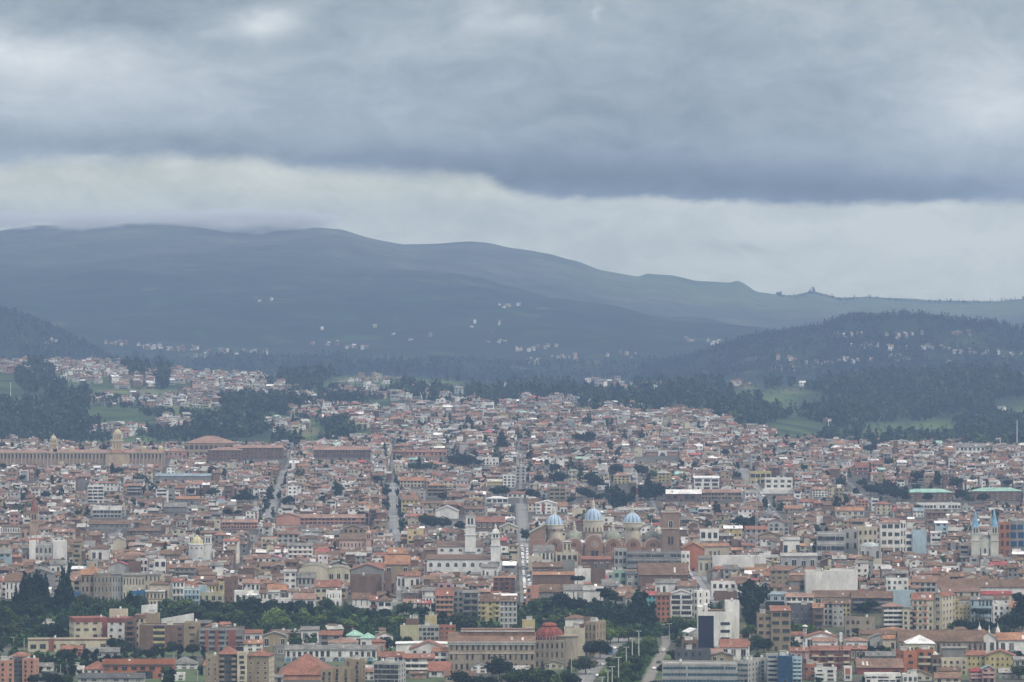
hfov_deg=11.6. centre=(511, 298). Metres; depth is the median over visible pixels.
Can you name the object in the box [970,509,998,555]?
twin spired church
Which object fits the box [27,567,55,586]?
house
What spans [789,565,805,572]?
house
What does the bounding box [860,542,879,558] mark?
house
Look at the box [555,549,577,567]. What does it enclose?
house
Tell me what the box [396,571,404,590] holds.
house
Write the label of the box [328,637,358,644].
house
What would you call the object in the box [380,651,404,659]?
house
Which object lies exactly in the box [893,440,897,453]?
water tower
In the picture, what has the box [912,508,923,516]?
house
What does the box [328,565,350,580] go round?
house
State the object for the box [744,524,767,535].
house
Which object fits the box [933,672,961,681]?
house
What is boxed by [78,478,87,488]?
house
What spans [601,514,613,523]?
house
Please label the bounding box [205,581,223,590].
house
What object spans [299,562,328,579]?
house
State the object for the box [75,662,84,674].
house
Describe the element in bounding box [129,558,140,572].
house
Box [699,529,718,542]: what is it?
house
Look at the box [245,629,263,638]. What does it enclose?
house
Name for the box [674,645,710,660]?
house
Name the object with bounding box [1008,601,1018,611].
house
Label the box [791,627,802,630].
tree
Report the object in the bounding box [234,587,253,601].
house
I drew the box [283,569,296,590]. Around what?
house
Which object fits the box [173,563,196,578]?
house
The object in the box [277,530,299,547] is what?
house
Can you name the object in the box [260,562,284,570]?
house
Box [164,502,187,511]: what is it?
house
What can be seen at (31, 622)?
tree
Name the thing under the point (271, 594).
house
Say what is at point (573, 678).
tree
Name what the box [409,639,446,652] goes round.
house
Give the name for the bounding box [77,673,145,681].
house
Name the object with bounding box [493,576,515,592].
house
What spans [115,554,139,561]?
house
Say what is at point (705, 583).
street
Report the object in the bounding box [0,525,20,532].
cloister
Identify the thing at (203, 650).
tall tree
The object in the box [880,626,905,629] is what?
house
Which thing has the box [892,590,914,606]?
house
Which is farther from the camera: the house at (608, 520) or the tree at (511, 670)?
the house at (608, 520)
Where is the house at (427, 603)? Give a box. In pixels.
[419,600,431,611]
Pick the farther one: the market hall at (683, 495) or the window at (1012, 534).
the market hall at (683, 495)
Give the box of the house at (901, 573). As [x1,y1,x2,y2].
[892,570,906,577]
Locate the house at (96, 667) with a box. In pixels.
[84,660,102,672]
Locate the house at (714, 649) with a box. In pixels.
[710,646,723,652]
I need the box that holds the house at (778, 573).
[769,564,789,585]
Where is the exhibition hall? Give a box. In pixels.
[904,635,937,654]
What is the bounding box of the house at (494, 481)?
[487,479,501,484]
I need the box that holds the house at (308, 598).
[292,592,316,606]
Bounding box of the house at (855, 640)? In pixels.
[844,634,867,650]
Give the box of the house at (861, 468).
[854,462,869,474]
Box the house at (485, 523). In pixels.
[475,517,504,529]
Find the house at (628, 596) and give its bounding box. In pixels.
[625,593,633,603]
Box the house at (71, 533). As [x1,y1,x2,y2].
[52,529,75,537]
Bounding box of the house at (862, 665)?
[854,658,903,673]
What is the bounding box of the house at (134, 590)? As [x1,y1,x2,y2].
[130,587,145,598]
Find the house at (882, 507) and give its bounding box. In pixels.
[874,501,892,514]
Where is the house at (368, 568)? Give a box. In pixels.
[350,562,384,582]
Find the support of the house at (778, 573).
on the ground
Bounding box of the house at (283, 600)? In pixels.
[273,595,292,603]
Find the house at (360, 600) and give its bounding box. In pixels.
[352,593,370,607]
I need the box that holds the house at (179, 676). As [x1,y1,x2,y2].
[162,669,184,680]
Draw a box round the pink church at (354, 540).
[338,525,371,548]
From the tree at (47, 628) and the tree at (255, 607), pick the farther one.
the tree at (255, 607)
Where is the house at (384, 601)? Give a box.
[377,595,391,610]
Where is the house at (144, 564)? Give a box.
[140,557,148,572]
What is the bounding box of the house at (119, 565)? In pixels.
[108,560,128,572]
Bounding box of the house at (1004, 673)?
[997,668,1023,678]
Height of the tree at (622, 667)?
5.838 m
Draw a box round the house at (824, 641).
[811,637,836,644]
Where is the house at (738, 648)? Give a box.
[718,639,748,659]
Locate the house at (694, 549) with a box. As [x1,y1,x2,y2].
[680,541,704,570]
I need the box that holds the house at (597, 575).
[591,568,604,583]
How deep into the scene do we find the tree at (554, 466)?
4685.30 m
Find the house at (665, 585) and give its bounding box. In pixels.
[654,577,680,591]
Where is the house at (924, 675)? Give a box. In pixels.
[907,668,931,680]
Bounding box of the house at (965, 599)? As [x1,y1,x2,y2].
[955,594,968,604]
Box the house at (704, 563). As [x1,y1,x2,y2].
[697,554,714,575]
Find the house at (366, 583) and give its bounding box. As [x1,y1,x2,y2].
[350,572,381,594]
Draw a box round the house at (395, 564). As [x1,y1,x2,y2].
[384,555,410,579]
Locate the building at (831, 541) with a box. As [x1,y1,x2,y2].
[816,530,843,562]
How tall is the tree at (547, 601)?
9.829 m
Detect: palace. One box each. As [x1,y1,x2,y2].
[94,570,111,601]
[122,571,164,598]
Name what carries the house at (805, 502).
on the ground
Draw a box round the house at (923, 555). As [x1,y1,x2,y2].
[903,554,930,558]
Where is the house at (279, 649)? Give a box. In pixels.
[274,642,298,655]
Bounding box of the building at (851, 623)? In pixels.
[844,615,874,633]
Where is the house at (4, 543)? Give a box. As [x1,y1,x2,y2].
[0,540,10,548]
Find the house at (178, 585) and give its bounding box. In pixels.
[172,578,185,601]
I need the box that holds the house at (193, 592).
[184,585,206,605]
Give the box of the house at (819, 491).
[812,487,827,496]
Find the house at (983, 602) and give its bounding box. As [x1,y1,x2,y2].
[968,596,992,621]
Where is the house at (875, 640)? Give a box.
[868,633,881,650]
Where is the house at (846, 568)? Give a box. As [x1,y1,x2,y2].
[830,566,849,569]
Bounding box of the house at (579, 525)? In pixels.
[570,520,584,532]
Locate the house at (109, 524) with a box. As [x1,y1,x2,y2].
[88,520,131,529]
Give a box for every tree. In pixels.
[0,605,16,619]
[0,610,6,618]
[0,625,17,635]
[1,622,26,633]
[9,600,32,612]
[11,586,17,604]
[16,580,25,602]
[21,582,33,602]
[23,617,44,626]
[26,604,49,615]
[27,596,54,609]
[27,674,41,681]
[30,573,41,598]
[30,650,44,657]
[31,622,53,634]
[37,623,59,636]
[38,571,42,594]
[40,491,51,495]
[40,655,57,663]
[41,674,52,681]
[44,587,50,601]
[49,673,62,681]
[50,619,68,634]
[53,566,65,604]
[55,649,70,657]
[59,649,70,658]
[60,674,73,681]
[61,667,67,674]
[67,561,75,571]
[67,591,76,608]
[67,660,76,677]
[69,648,77,658]
[75,593,93,601]
[75,658,85,665]
[80,648,90,661]
[83,597,97,606]
[84,659,95,666]
[87,598,106,604]
[90,649,98,661]
[106,637,121,646]
[109,598,123,608]
[109,655,122,658]
[113,467,122,472]
[114,643,128,652]
[115,601,129,608]
[118,638,128,643]
[121,643,135,653]
[130,647,146,657]
[134,594,148,604]
[144,649,154,658]
[150,646,162,655]
[157,597,169,608]
[160,646,164,658]
[160,666,172,681]
[162,599,173,606]
[164,641,181,652]
[165,601,182,610]
[168,668,176,681]
[170,602,185,612]
[176,598,192,607]
[177,644,183,654]
[178,598,193,607]
[184,604,207,618]
[184,644,199,652]
[186,488,195,494]
[200,599,207,612]
[200,645,206,655]
[201,609,214,618]
[206,487,219,493]
[207,601,224,609]
[207,611,221,618]
[211,601,220,614]
[213,615,224,622]
[216,601,234,613]
[220,613,233,621]
[222,508,232,514]
[230,617,240,623]
[232,608,246,618]
[235,601,243,610]
[236,493,247,501]
[238,616,250,625]
[243,595,259,606]
[245,493,254,499]
[246,614,260,623]
[248,603,264,613]
[253,598,264,612]
[258,615,276,626]
[262,606,285,618]
[263,599,281,609]
[266,494,274,500]
[268,602,287,610]
[276,615,291,627]
[281,495,294,504]
[286,601,298,612]
[288,624,301,630]
[294,599,305,605]
[296,604,311,611]
[297,607,310,622]
[309,604,315,615]
[309,613,326,623]
[318,598,333,607]
[324,602,337,610]
[326,615,345,624]
[330,605,342,613]
[332,481,344,495]
[335,618,355,627]
[340,623,353,630]
[348,605,358,613]
[348,614,358,628]
[355,608,366,616]
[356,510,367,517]
[365,609,379,617]
[369,626,382,634]
[371,616,392,626]
[372,475,383,482]
[378,626,392,632]
[380,608,393,613]
[380,610,389,616]
[382,487,391,494]
[382,637,395,650]
[386,614,404,624]
[391,634,401,640]
[395,601,413,612]
[398,617,405,625]
[401,636,413,640]
[407,607,421,614]
[408,462,419,469]
[415,606,425,614]
[418,514,431,523]
[422,462,433,468]
[426,516,441,526]
[436,516,451,527]
[437,493,447,498]
[437,612,446,618]
[444,612,478,630]
[446,454,457,464]
[450,670,470,681]
[453,454,470,464]
[454,521,465,529]
[461,454,476,465]
[468,674,483,681]
[474,459,483,464]
[483,675,498,681]
[484,656,514,680]
[488,485,507,495]
[496,428,508,446]
[501,671,517,681]
[505,667,521,681]
[509,667,546,681]
[520,529,528,541]
[522,613,535,620]
[525,489,540,497]
[527,598,544,606]
[532,668,556,681]
[534,475,543,480]
[534,615,542,621]
[539,597,550,606]
[541,611,555,618]
[545,615,559,621]
[546,674,562,681]
[548,592,569,606]
[549,463,560,469]
[549,471,569,480]
[560,670,571,680]
[561,597,572,610]
[562,673,581,681]
[566,496,575,501]
[566,601,576,609]
[567,658,577,670]
[570,575,584,583]
[572,433,583,441]
[573,656,598,673]
[575,487,586,497]
[576,597,583,609]
[579,434,589,441]
[582,489,595,497]
[582,640,595,656]
[583,471,595,479]
[585,611,606,619]
[586,431,596,438]
[586,475,604,486]
[587,639,612,658]
[591,605,610,613]
[592,599,604,605]
[595,493,604,498]
[598,670,610,679]
[599,587,619,600]
[602,618,614,628]
[605,657,613,662]
[606,616,620,625]
[606,627,620,643]
[606,661,616,668]
[608,675,619,680]
[609,604,623,615]
[610,464,622,472]
[613,670,624,675]
[615,626,630,642]
[615,664,625,670]
[620,661,632,667]
[621,667,631,674]
[623,625,639,642]
[624,641,637,647]
[626,492,638,504]
[627,657,638,663]
[628,662,643,671]
[629,484,652,500]
[630,673,641,680]
[631,645,642,653]
[632,591,648,616]
[633,464,648,475]
[639,612,659,622]
[640,635,658,647]
[641,473,656,499]
[641,645,651,653]
[647,482,666,499]
[648,602,656,614]
[649,471,657,478]
[649,649,659,656]
[663,624,681,635]
[664,616,682,626]
[677,621,688,627]
[681,624,694,630]
[721,449,729,453]
[730,515,742,524]
[732,471,741,476]
[735,516,756,532]
[737,578,755,621]
[739,624,755,638]
[742,583,770,604]
[744,594,759,627]
[748,634,761,650]
[755,638,773,652]
[791,622,811,631]
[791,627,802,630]
[807,627,823,633]
[814,677,823,681]
[853,603,869,615]
[855,479,867,484]
[862,484,874,494]
[862,599,878,612]
[863,444,873,450]
[867,645,875,650]
[870,439,876,451]
[870,484,884,496]
[876,645,885,650]
[878,485,892,497]
[884,458,893,463]
[887,487,903,496]
[896,488,910,499]
[910,470,924,482]
[922,493,933,501]
[933,471,941,485]
[947,622,955,629]
[948,476,963,487]
[952,618,968,626]
[954,489,971,500]
[963,494,974,503]
[965,621,981,629]
[971,608,982,612]
[976,493,990,500]
[978,610,989,620]
[982,621,995,630]
[995,615,1021,628]
[995,624,1010,631]
[1003,479,1011,485]
[1003,610,1023,631]
[1009,592,1023,629]
[1009,650,1023,655]
[1009,665,1023,679]
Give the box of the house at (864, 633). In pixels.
[858,629,900,641]
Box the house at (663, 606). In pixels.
[655,592,670,620]
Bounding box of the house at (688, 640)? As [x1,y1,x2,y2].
[681,636,697,647]
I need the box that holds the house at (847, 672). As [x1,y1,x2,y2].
[843,665,851,680]
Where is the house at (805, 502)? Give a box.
[799,499,813,505]
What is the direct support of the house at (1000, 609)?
on the ground
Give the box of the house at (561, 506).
[556,502,567,511]
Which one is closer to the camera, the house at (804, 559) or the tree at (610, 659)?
the tree at (610, 659)
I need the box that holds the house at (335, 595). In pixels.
[326,588,341,605]
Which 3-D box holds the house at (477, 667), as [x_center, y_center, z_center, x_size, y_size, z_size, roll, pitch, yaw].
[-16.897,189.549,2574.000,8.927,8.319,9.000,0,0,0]
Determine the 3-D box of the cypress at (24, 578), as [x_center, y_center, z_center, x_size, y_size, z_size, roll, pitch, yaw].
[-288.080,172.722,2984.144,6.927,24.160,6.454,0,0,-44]
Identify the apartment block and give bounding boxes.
[0,655,38,681]
[28,606,145,651]
[206,645,274,681]
[564,617,605,655]
[711,579,735,595]
[809,645,850,668]
[815,663,836,681]
[881,602,902,627]
[896,645,942,672]
[902,606,913,629]
[910,591,955,629]
[964,648,1015,672]
[967,664,994,681]
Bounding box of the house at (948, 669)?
[936,667,961,671]
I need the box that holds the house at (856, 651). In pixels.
[850,645,866,660]
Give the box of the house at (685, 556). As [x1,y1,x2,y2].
[681,551,689,571]
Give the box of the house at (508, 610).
[499,595,517,627]
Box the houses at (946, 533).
[0,297,1023,675]
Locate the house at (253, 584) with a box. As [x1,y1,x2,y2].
[242,579,260,592]
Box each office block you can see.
[88,483,103,502]
[90,481,118,490]
[126,483,142,494]
[139,619,200,650]
[199,623,244,651]
[321,655,364,681]
[374,657,405,681]
[400,615,455,640]
[503,473,514,486]
[515,464,525,482]
[535,500,557,513]
[549,485,564,499]
[614,548,626,569]
[626,548,680,568]
[662,655,760,681]
[693,476,719,488]
[697,598,738,647]
[743,651,801,681]
[749,470,770,482]
[756,605,790,650]
[762,476,793,493]
[843,526,856,554]
[857,526,876,554]
[879,519,900,558]
[899,520,905,551]
[905,532,911,553]
[912,527,926,553]
[998,519,1009,556]
[1009,518,1023,552]
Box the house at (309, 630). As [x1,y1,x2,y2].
[300,626,319,643]
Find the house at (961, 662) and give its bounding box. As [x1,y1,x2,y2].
[941,657,966,674]
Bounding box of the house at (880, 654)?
[864,651,895,657]
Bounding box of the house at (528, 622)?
[522,616,534,627]
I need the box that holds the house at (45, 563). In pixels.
[40,559,68,567]
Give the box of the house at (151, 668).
[102,659,175,678]
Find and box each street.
[25,483,922,483]
[51,457,179,596]
[163,511,950,511]
[241,532,258,565]
[256,470,286,528]
[387,483,401,541]
[390,444,394,482]
[395,542,400,600]
[516,503,531,604]
[517,439,522,503]
[626,439,680,550]
[688,573,717,602]
[691,571,718,602]
[738,468,782,519]
[847,480,956,564]
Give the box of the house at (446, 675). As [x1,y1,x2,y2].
[443,671,475,681]
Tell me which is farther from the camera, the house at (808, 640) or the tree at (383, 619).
the tree at (383, 619)
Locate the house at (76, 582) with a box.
[70,575,80,590]
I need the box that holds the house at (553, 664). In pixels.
[544,659,563,669]
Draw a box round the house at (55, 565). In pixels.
[49,560,67,579]
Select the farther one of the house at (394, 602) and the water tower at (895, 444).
the water tower at (895, 444)
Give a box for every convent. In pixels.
[895,630,983,654]
[937,579,1023,593]
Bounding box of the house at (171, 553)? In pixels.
[160,550,181,557]
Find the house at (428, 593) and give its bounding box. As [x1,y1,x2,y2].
[421,585,436,602]
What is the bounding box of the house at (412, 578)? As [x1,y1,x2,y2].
[404,571,420,588]
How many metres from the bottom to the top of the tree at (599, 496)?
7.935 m
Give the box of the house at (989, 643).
[982,629,995,652]
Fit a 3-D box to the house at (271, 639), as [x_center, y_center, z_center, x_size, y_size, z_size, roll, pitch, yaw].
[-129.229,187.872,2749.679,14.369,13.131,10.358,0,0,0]
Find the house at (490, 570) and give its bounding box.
[480,562,497,576]
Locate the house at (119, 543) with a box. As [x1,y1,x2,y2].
[113,536,125,549]
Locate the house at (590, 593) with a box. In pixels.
[582,586,603,601]
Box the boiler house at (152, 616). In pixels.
[146,610,159,622]
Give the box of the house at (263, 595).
[259,590,267,602]
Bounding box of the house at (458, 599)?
[454,589,462,612]
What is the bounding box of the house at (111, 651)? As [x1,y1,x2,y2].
[87,647,120,658]
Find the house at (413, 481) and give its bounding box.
[399,477,424,486]
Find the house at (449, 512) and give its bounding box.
[435,505,458,518]
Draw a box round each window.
[154,626,163,628]
[154,632,163,634]
[154,638,163,640]
[264,638,268,646]
[277,649,283,653]
[280,638,284,643]
[344,574,348,579]
[591,540,597,547]
[663,667,674,669]
[663,673,673,675]
[668,520,672,527]
[671,600,679,603]
[672,595,679,598]
[672,611,679,614]
[675,667,685,669]
[675,673,685,675]
[681,611,690,614]
[682,595,690,598]
[682,600,691,603]
[688,667,699,669]
[688,673,699,675]
[700,562,702,571]
[700,667,712,669]
[700,673,712,675]
[713,667,723,669]
[713,673,724,675]
[720,622,729,624]
[720,630,729,632]
[725,667,735,669]
[725,673,737,675]
[731,649,735,656]
[741,649,745,656]
[784,545,787,552]
[791,559,796,565]
[807,639,811,646]
[810,559,814,565]
[891,642,894,649]
[990,642,993,651]
[1001,642,1004,649]
[1009,642,1013,650]
[1010,532,1015,537]
[1011,524,1015,529]
[1011,541,1016,546]
[1017,525,1022,529]
[1018,532,1023,537]
[1018,541,1023,546]
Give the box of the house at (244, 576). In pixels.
[231,574,252,583]
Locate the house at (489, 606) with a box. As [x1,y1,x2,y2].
[479,594,500,620]
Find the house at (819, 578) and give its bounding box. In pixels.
[805,567,857,592]
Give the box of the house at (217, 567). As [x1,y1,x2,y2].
[198,562,224,575]
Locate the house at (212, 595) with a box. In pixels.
[200,589,223,602]
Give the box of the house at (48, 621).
[43,619,60,636]
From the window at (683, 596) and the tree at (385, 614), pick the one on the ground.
the tree at (385, 614)
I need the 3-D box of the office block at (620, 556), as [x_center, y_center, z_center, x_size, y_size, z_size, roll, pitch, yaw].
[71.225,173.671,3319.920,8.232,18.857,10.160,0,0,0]
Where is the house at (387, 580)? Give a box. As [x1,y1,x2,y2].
[385,571,390,593]
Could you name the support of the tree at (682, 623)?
on the ground
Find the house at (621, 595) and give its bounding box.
[612,589,626,603]
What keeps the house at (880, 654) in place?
on the ground
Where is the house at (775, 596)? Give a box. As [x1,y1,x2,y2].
[764,591,786,602]
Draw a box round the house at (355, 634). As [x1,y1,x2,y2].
[346,628,363,644]
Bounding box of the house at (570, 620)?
[564,613,583,625]
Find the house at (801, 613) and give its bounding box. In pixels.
[790,601,811,625]
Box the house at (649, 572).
[637,563,688,587]
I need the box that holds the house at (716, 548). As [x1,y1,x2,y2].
[699,541,729,554]
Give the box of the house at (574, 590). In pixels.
[563,584,584,599]
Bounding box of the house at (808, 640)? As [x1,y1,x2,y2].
[803,630,838,646]
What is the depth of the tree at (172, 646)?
2701.75 m
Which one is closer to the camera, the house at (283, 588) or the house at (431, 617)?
the house at (431, 617)
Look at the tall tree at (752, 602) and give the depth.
2889.90 m
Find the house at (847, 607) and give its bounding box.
[844,599,850,615]
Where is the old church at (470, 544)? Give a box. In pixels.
[437,511,483,553]
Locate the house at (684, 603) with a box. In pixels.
[670,589,709,619]
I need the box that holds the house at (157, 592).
[145,579,169,605]
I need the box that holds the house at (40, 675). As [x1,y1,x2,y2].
[38,673,63,681]
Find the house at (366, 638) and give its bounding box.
[360,633,374,644]
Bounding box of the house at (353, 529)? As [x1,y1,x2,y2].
[343,525,364,533]
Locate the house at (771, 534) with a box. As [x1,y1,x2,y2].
[758,531,779,540]
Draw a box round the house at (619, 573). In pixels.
[613,567,626,584]
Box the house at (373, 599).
[369,595,377,610]
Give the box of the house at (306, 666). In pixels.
[278,653,332,679]
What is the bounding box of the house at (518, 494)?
[507,491,529,497]
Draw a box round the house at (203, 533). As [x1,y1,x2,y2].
[200,531,222,535]
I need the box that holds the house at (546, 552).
[532,545,554,561]
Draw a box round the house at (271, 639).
[262,631,287,650]
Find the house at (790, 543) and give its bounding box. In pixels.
[782,535,799,552]
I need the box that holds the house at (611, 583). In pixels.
[601,579,618,600]
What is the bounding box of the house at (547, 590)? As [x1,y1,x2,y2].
[538,584,559,600]
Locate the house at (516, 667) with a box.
[512,665,528,669]
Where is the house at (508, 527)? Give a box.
[499,522,517,532]
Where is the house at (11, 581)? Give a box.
[4,574,26,598]
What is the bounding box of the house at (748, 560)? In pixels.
[712,554,765,567]
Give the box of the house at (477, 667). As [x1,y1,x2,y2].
[470,662,486,672]
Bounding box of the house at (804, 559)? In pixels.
[779,553,817,566]
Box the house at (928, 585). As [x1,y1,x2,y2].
[908,577,936,594]
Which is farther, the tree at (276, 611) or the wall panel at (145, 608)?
the tree at (276, 611)
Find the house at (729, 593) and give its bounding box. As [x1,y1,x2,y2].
[714,588,736,600]
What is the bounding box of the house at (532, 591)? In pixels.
[526,585,538,604]
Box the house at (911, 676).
[902,670,917,681]
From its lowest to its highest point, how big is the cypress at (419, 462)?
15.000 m
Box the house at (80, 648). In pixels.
[60,643,83,656]
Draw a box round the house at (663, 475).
[658,469,669,481]
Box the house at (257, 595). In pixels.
[247,593,259,598]
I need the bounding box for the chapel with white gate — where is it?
[644,450,677,455]
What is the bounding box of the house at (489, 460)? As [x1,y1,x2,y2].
[483,456,498,464]
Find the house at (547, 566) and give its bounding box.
[532,562,563,570]
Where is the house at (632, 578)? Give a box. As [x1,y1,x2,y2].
[626,571,638,586]
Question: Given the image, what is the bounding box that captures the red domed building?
[535,622,578,667]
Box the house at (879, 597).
[850,591,893,612]
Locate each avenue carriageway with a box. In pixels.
[576,637,631,681]
[642,635,670,681]
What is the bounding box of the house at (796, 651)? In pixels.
[789,647,809,662]
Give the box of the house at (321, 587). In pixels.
[314,580,341,600]
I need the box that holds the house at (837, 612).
[831,599,844,626]
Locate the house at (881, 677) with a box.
[864,672,900,681]
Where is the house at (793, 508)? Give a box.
[783,505,802,512]
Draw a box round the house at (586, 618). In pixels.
[584,616,592,622]
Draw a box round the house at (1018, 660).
[1012,656,1023,667]
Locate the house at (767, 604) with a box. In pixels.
[765,601,783,609]
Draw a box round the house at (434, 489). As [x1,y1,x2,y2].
[427,482,444,495]
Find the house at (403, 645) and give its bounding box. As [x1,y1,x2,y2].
[395,641,448,652]
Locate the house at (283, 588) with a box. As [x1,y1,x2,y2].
[267,584,287,597]
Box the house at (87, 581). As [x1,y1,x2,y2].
[80,570,94,597]
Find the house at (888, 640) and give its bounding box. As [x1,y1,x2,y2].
[881,633,895,650]
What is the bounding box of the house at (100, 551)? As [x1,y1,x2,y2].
[90,543,109,561]
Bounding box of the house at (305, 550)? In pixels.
[287,543,313,558]
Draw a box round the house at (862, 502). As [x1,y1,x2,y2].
[857,497,867,508]
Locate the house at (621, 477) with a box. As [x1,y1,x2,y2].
[613,471,629,482]
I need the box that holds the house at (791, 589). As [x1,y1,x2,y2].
[781,586,799,592]
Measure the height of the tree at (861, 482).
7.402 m
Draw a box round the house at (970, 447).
[954,443,984,454]
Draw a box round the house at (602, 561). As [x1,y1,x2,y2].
[581,554,610,569]
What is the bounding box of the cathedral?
[529,499,679,569]
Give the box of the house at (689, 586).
[676,581,696,591]
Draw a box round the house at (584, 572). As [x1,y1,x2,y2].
[575,566,590,583]
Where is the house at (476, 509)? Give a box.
[463,506,484,513]
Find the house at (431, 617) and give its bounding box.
[425,612,436,624]
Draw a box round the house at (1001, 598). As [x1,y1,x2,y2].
[992,595,1008,602]
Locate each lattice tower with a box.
[636,475,637,507]
[755,479,757,562]
[802,642,805,680]
[837,632,843,680]
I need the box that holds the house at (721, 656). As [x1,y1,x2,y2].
[711,651,733,660]
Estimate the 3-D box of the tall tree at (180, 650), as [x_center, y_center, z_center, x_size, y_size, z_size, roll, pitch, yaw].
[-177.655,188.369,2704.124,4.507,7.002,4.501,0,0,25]
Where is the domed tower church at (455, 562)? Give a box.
[426,523,502,571]
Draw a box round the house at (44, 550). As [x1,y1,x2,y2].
[29,540,66,560]
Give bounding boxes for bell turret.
[802,625,807,641]
[995,625,999,649]
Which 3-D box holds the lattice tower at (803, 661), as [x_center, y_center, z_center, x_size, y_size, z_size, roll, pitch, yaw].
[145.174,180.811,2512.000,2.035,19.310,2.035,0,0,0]
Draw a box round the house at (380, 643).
[371,636,385,655]
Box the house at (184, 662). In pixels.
[176,656,198,668]
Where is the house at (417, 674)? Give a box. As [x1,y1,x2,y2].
[409,671,426,678]
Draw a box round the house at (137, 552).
[125,550,145,556]
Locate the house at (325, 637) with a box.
[318,629,342,644]
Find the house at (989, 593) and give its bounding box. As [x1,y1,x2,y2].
[980,591,1011,601]
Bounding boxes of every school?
[165,448,186,456]
[184,436,235,456]
[208,447,242,460]
[221,519,258,528]
[233,445,283,458]
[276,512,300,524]
[296,514,365,523]
[313,446,371,457]
[405,450,446,455]
[448,628,535,670]
[903,488,953,500]
[939,587,980,595]
[971,486,1022,500]
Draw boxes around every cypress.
[19,570,27,588]
[26,573,32,585]
[35,569,39,587]
[41,573,49,598]
[56,581,65,611]
[63,570,71,608]
[110,463,114,473]
[127,590,133,609]
[134,596,139,609]
[416,456,421,468]
[610,489,616,506]
[616,488,623,506]
[622,489,626,506]
[628,588,645,605]
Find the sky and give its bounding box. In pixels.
[0,0,1023,300]
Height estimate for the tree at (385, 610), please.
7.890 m
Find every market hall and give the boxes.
[155,473,210,479]
[665,489,701,501]
[701,489,741,499]
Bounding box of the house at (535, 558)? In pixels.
[528,553,542,573]
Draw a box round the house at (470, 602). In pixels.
[462,590,478,617]
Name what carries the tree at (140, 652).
on the ground
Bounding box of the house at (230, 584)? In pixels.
[224,573,237,601]
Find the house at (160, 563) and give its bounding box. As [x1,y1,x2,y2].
[154,555,166,572]
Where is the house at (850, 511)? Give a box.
[834,507,864,515]
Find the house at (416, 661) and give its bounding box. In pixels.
[402,653,434,674]
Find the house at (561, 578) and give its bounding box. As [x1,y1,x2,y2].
[532,571,574,586]
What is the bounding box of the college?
[0,426,164,467]
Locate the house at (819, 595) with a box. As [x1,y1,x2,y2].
[812,590,859,602]
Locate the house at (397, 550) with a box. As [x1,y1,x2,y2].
[388,547,406,554]
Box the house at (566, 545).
[562,540,571,551]
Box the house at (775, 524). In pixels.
[763,518,788,534]
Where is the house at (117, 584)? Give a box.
[111,571,124,600]
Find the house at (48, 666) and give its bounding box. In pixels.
[39,662,54,670]
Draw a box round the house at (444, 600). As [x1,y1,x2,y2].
[435,589,453,619]
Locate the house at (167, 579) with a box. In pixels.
[164,576,172,599]
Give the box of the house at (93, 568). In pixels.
[80,565,104,571]
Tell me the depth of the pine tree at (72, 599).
2967.26 m
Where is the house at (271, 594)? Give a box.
[267,590,280,600]
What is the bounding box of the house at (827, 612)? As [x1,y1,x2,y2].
[822,597,831,625]
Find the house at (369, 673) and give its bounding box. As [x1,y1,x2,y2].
[365,667,373,679]
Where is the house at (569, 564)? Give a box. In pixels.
[562,559,574,575]
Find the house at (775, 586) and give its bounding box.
[767,582,783,590]
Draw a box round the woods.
[0,287,1023,681]
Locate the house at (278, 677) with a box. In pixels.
[274,674,283,681]
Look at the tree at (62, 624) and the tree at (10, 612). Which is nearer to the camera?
the tree at (62, 624)
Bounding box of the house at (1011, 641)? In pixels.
[995,632,1023,653]
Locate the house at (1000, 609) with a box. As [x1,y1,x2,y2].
[992,601,1009,628]
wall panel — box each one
[141,604,156,612]
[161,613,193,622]
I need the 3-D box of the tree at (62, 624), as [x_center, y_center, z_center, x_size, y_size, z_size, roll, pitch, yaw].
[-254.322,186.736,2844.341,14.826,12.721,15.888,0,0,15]
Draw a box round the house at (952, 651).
[940,646,967,656]
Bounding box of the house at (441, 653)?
[431,647,448,660]
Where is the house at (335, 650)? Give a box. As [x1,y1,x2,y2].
[285,643,377,660]
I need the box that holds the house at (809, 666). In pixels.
[802,660,815,679]
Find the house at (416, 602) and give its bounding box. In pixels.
[403,599,420,612]
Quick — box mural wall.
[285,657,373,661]
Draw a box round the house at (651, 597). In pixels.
[641,591,657,615]
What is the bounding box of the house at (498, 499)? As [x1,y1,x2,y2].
[486,495,508,502]
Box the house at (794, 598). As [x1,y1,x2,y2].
[784,593,813,604]
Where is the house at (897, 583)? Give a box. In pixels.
[886,576,907,590]
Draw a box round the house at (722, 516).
[715,513,729,519]
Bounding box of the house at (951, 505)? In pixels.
[916,501,960,508]
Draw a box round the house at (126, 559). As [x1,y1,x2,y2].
[116,556,136,563]
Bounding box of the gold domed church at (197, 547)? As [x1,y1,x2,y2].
[188,535,214,559]
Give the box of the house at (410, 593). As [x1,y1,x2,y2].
[403,589,418,598]
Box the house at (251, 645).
[236,639,263,651]
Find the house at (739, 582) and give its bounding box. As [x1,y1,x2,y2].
[735,578,748,597]
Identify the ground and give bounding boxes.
[0,222,1023,681]
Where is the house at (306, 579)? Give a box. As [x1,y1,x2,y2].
[297,572,315,588]
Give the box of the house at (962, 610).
[955,599,969,622]
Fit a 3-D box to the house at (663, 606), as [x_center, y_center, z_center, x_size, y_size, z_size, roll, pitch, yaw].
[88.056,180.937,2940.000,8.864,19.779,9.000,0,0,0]
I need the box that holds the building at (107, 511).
[92,506,122,517]
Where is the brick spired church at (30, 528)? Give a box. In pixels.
[20,494,38,537]
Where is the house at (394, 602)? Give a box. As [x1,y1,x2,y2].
[391,599,402,609]
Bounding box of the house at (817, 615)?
[811,603,824,627]
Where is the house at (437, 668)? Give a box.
[428,661,451,676]
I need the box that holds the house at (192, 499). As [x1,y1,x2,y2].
[175,496,200,503]
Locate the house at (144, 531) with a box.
[127,527,160,534]

